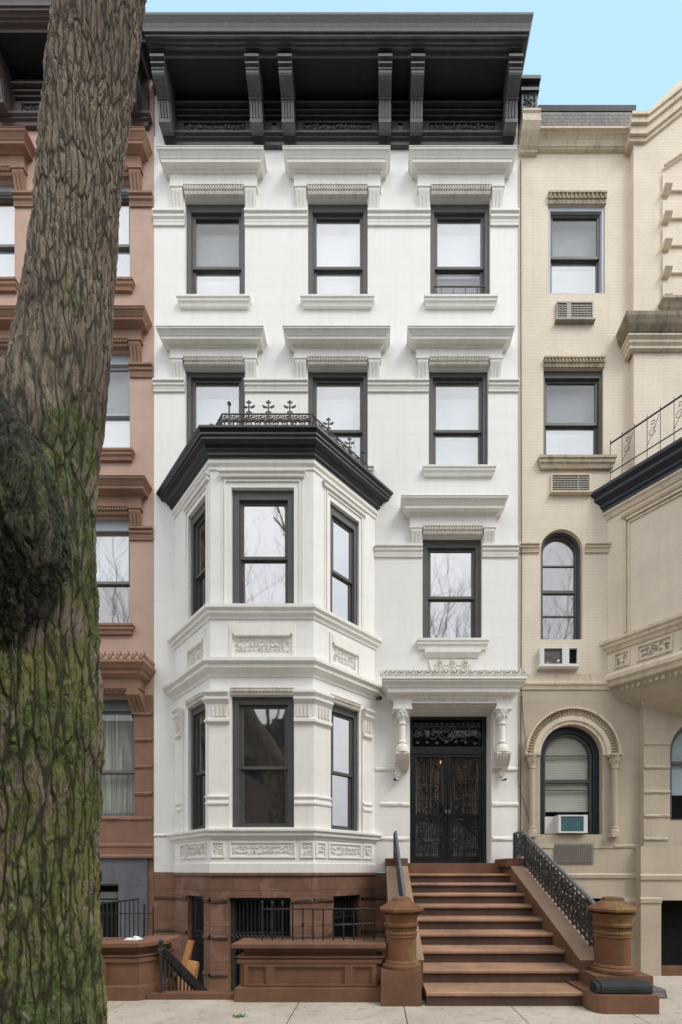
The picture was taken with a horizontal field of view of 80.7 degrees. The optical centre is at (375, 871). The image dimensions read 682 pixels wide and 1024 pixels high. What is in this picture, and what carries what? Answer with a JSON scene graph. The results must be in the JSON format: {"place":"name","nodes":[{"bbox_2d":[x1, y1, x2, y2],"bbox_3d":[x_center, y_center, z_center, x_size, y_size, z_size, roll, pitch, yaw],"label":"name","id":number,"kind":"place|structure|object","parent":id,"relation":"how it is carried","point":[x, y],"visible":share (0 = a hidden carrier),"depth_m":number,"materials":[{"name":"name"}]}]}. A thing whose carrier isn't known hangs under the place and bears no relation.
{"place":"outdoors","nodes":[
{"label":"outdoors","id":0,"kind":"place"},
{"bbox_2d":[107,1000,681,1023],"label":"sidewalk","id":1,"kind":"structure","parent":0,"point":[167,1012],"depth_m":4.39,"materials":[{"name":"concrete"}]},
{"bbox_2d":[0,0,146,1023],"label":"street tree","id":2,"kind":"object","parent":1,"relation":"on","point":[55,360],"visible":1,"depth_m":2.59,"materials":[{"name":"brown plant"}]},
{"bbox_2d":[232,1013,246,1017],"bbox_3d":[-1.461,1.552,4.318,0.157,0.035,0.101,0,0,-29],"label":"weed","id":3,"kind":"object","parent":1,"relation":"on","point":[233,1015],"visible":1,"depth_m":4.31,"materials":[{"name":"green plant"}]},
{"bbox_2d":[380,830,658,1013],"bbox_3d":[1.636,0.413,6.363,3.168,2.413,3.940,0,0,0],"label":"stoop","id":4,"kind":"object","parent":1,"relation":"on","point":[518,931],"visible":0.99,"depth_m":5.35,"materials":[{"name":"brown stone"}]},
{"bbox_2d":[590,980,652,993],"bbox_3d":[2.780,1.302,4.532,0.620,0.131,0.183,0,0,0],"label":"rolled mat","id":5,"kind":"object","parent":4,"relation":"on","point":[620,987],"visible":1,"depth_m":4.46,"materials":[{"name":"black rubber"}]},
{"bbox_2d":[145,0,681,872],"label":"sky","id":6,"kind":"structure","parent":0,"point":[584,52],"materials":[{"name":"blue"}]},
{"bbox_2d":[653,985,666,997],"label":"stone slab","id":7,"kind":"structure","parent":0,"point":[660,992],"depth_m":4.97,"materials":[{"name":"grey stone"}]},
{"bbox_2d":[653,976,681,999],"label":"areaway paving","id":8,"kind":"structure","parent":0,"point":[672,985],"depth_m":5.53,"materials":[{"name":"concrete"}]},
{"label":"ground","id":9,"kind":"structure","parent":0,"visible":0},
{"bbox_2d":[101,935,179,1000],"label":"garden wall","id":10,"kind":"structure","parent":9,"relation":"on","point":[130,968],"depth_m":4.90,"materials":[{"name":"brown stone"}]},
{"bbox_2d":[100,898,153,936],"bbox_3d":[-4.222,1.309,6.700,1.009,1.723,0.034,0,0,0],"label":"areaway railing","id":11,"kind":"object","parent":10,"relation":"on","point":[120,913],"visible":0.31,"depth_m":6.69,"materials":[{"name":"black metal"}]},
{"bbox_2d":[125,936,141,939],"bbox_3d":[-3.055,0.832,5.039,0.202,0.053,0.092,0,0,6],"label":"paper scrap","id":12,"kind":"object","parent":10,"relation":"on","point":[136,938],"visible":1,"depth_m":5.01,"materials":[{"name":"white paper"}]},
{"bbox_2d":[231,901,385,1002],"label":"garden wall","id":13,"kind":"structure","parent":9,"relation":"on","point":[310,969],"depth_m":4.82,"materials":[{"name":"brown stone"}]},
{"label":"areaway floor","id":14,"kind":"structure","parent":0,"visible":0},
{"bbox_2d":[0,0,155,936],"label":"rose townhouse","id":15,"kind":"structure","parent":14,"relation":"on","point":[125,543],"depth_m":8.33,"materials":[{"name":"paint"}]},
{"bbox_2d":[0,187,14,276],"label":"window","id":16,"kind":"structure","parent":15,"relation":"in","point":[7,213],"depth_m":8.60,"materials":[{"name":"grey glass"}]},
{"bbox_2d":[96,520,129,622],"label":"window","id":17,"kind":"structure","parent":15,"relation":"in","point":[113,542],"depth_m":8.50,"materials":[{"name":"glass"}]},
{"bbox_2d":[102,355,129,446],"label":"window","id":18,"kind":"structure","parent":15,"relation":"in","point":[117,426],"depth_m":8.60,"materials":[{"name":"glass"}]},
{"bbox_2d":[101,700,134,815],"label":"window","id":19,"kind":"structure","parent":15,"relation":"in","point":[118,775],"depth_m":8.63,"materials":[{"name":"glass"}]},
{"bbox_2d":[117,187,129,276],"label":"window","id":20,"kind":"structure","parent":15,"relation":"in","point":[123,264],"depth_m":8.60,"materials":[{"name":"grey glass"}]},
{"bbox_2d":[158,939,207,992],"bbox_3d":[-2.550,1.877,5.468,0.089,2.085,1.111,0,0,12],"label":"areaway stair railing","id":21,"kind":"object","parent":14,"relation":"on","point":[168,958],"visible":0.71,"depth_m":5.15,"materials":[{"name":"black metal"}]},
{"bbox_2d":[178,940,194,990],"bbox_3d":[-2.977,1.540,6.175,0.104,0.942,0.380,0,0,30],"label":"wooden board","id":22,"kind":"object","parent":14,"relation":"on","point":[188,951],"visible":0.36,"depth_m":6.22,"materials":[{"name":"brown wood"}]},
{"bbox_2d":[181,960,198,990],"bbox_3d":[-2.743,1.661,5.800,0.320,0.738,0.118,0,0,-34],"label":"wooden board","id":23,"kind":"object","parent":14,"relation":"on","point":[191,966],"visible":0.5,"depth_m":5.81,"materials":[{"name":"brown wood"}]},
{"bbox_2d":[147,991,233,999],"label":"areaway kerb","id":24,"kind":"structure","parent":14,"relation":"on","point":[195,995],"depth_m":4.89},
{"bbox_2d":[192,963,199,990],"bbox_3d":[-2.699,1.679,5.900,0.106,0.644,0.218,0,0,0],"label":"wooden board","id":25,"kind":"object","parent":14,"relation":"on","point":[196,975],"visible":0.07,"depth_m":5.96,"materials":[{"name":"brown wood"}]},
{"bbox_2d":[142,12,533,990],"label":"white townhouse","id":26,"kind":"structure","parent":14,"relation":"on","point":[336,378],"depth_m":8.22,"materials":[{"name":"paint"}]},
{"bbox_2d":[187,205,244,293],"bbox_3d":[-3.350,-12.930,8.553,1.274,2.200,0.300,0,0,0],"label":"window","id":27,"kind":"structure","parent":26,"relation":"in","point":[215,258],"depth_m":8.60,"materials":[{"name":"grey glass"}]},
{"bbox_2d":[187,372,244,442],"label":"window","id":28,"kind":"structure","parent":26,"relation":"in","point":[204,406],"depth_m":8.49,"materials":[{"name":"glass"}]},
{"bbox_2d":[156,400,392,872],"bbox_3d":[-2.103,-4.275,7.703,4.947,8.590,1.260,0,0,0],"label":"bay window","id":29,"kind":"structure","parent":26,"relation":"in","point":[274,689],"depth_m":7.44,"materials":[{"name":"white paint"}]},
{"bbox_2d":[308,205,367,293],"bbox_3d":[-0.790,-12.930,8.553,1.274,2.200,0.300,0,0,0],"label":"window","id":30,"kind":"structure","parent":26,"relation":"in","point":[337,259],"depth_m":8.51,"materials":[{"name":"grey glass"}]},
{"bbox_2d":[308,372,367,463],"bbox_3d":[-0.790,-9.410,8.553,1.274,2.180,0.300,0,0,0],"label":"window","id":31,"kind":"structure","parent":26,"relation":"in","point":[347,408],"depth_m":8.60,"materials":[{"name":"glass"}]},
{"bbox_2d":[393,769,400,780],"bbox_3d":[0.443,-2.000,8.251,0.175,0.280,0.118,0,0,-8],"label":"wall lamp","id":32,"kind":"object","parent":26,"relation":"attached to","point":[397,773],"visible":1,"depth_m":8.21,"materials":[{"name":"white"}]},
{"bbox_2d":[423,540,480,637],"bbox_3d":[1.600,-5.900,8.483,1.240,2.180,0.120,0,0,0],"label":"window","id":33,"kind":"structure","parent":26,"relation":"in","point":[451,568],"depth_m":8.49,"materials":[{"name":"glass"}]},
{"bbox_2d":[429,372,486,463],"bbox_3d":[1.730,-9.410,8.553,1.264,2.180,0.300,0,0,0],"label":"window","id":34,"kind":"structure","parent":26,"relation":"in","point":[457,417],"depth_m":8.60,"materials":[{"name":"glass"}]},
{"bbox_2d":[430,205,488,293],"bbox_3d":[1.765,-12.930,8.538,1.274,2.200,0.331,0,0,0],"label":"window","id":35,"kind":"structure","parent":26,"relation":"in","point":[459,259],"depth_m":8.49,"materials":[{"name":"grey glass"}]},
{"bbox_2d":[498,769,506,780],"bbox_3d":[2.615,-2.000,8.247,0.170,0.280,0.131,0,0,0],"label":"wall lamp","id":36,"kind":"object","parent":26,"relation":"attached to","point":[501,772],"visible":1,"depth_m":8.22,"materials":[{"name":"white"}]},
{"bbox_2d":[518,75,681,975],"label":"cream townhouse","id":37,"kind":"structure","parent":14,"relation":"on","point":[600,402],"depth_m":8.33,"materials":[{"name":"paint"}]},
{"bbox_2d":[537,647,580,669],"bbox_3d":[3.787,-4.418,8.313,0.850,0.417,0.240,0,0,0],"label":"air conditioner","id":38,"kind":"object","parent":37,"relation":"attached to","point":[557,658],"visible":0.97,"depth_m":8.26,"materials":[{"name":"white plastic"}]},
{"bbox_2d":[541,532,580,638],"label":"window","id":39,"kind":"structure","parent":37,"relation":"in","point":[560,552],"depth_m":8.49,"materials":[{"name":"clear glass"}]},
{"bbox_2d":[544,815,587,833],"bbox_3d":[3.972,-0.984,8.393,0.798,0.370,0.320,0,0,0],"label":"air conditioner","id":40,"kind":"object","parent":37,"relation":"attached to","point":[567,824],"visible":0.98,"depth_m":8.25,"materials":[{"name":"white plastic"}]},
{"bbox_2d":[540,727,598,833],"bbox_3d":[4.083,-1.921,8.628,1.300,2.292,0.350,0,0,0],"label":"window","id":41,"kind":"structure","parent":37,"relation":"in","point":[569,757],"depth_m":8.58,"materials":[{"name":"glass"}]},
{"bbox_2d":[549,474,592,494],"bbox_3d":[4.055,-8.054,8.343,0.873,0.411,0.180,0,0,0],"label":"air conditioner","id":42,"kind":"object","parent":37,"relation":"attached to","point":[570,484],"visible":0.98,"depth_m":8.30,"materials":[{"name":"metal"}]},
{"bbox_2d":[543,371,601,454],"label":"window","id":43,"kind":"structure","parent":37,"relation":"in","point":[572,417],"depth_m":8.58,"materials":[{"name":"glass"}]},
{"bbox_2d":[554,301,595,323],"bbox_3d":[4.138,-11.624,8.343,0.823,0.420,0.180,0,0,0],"label":"air conditioner","id":44,"kind":"object","parent":37,"relation":"attached to","point":[574,312],"visible":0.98,"depth_m":8.30,"materials":[{"name":"metal"}]},
{"bbox_2d":[548,207,603,292],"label":"window","id":45,"kind":"structure","parent":37,"relation":"in","point":[575,252],"depth_m":8.55,"materials":[{"name":"grey glass"}]},
{"bbox_2d":[670,727,681,819],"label":"window","id":46,"kind":"structure","parent":37,"relation":"in","point":[676,744],"depth_m":8.37,"materials":[{"name":"clear glass"}]}
]}

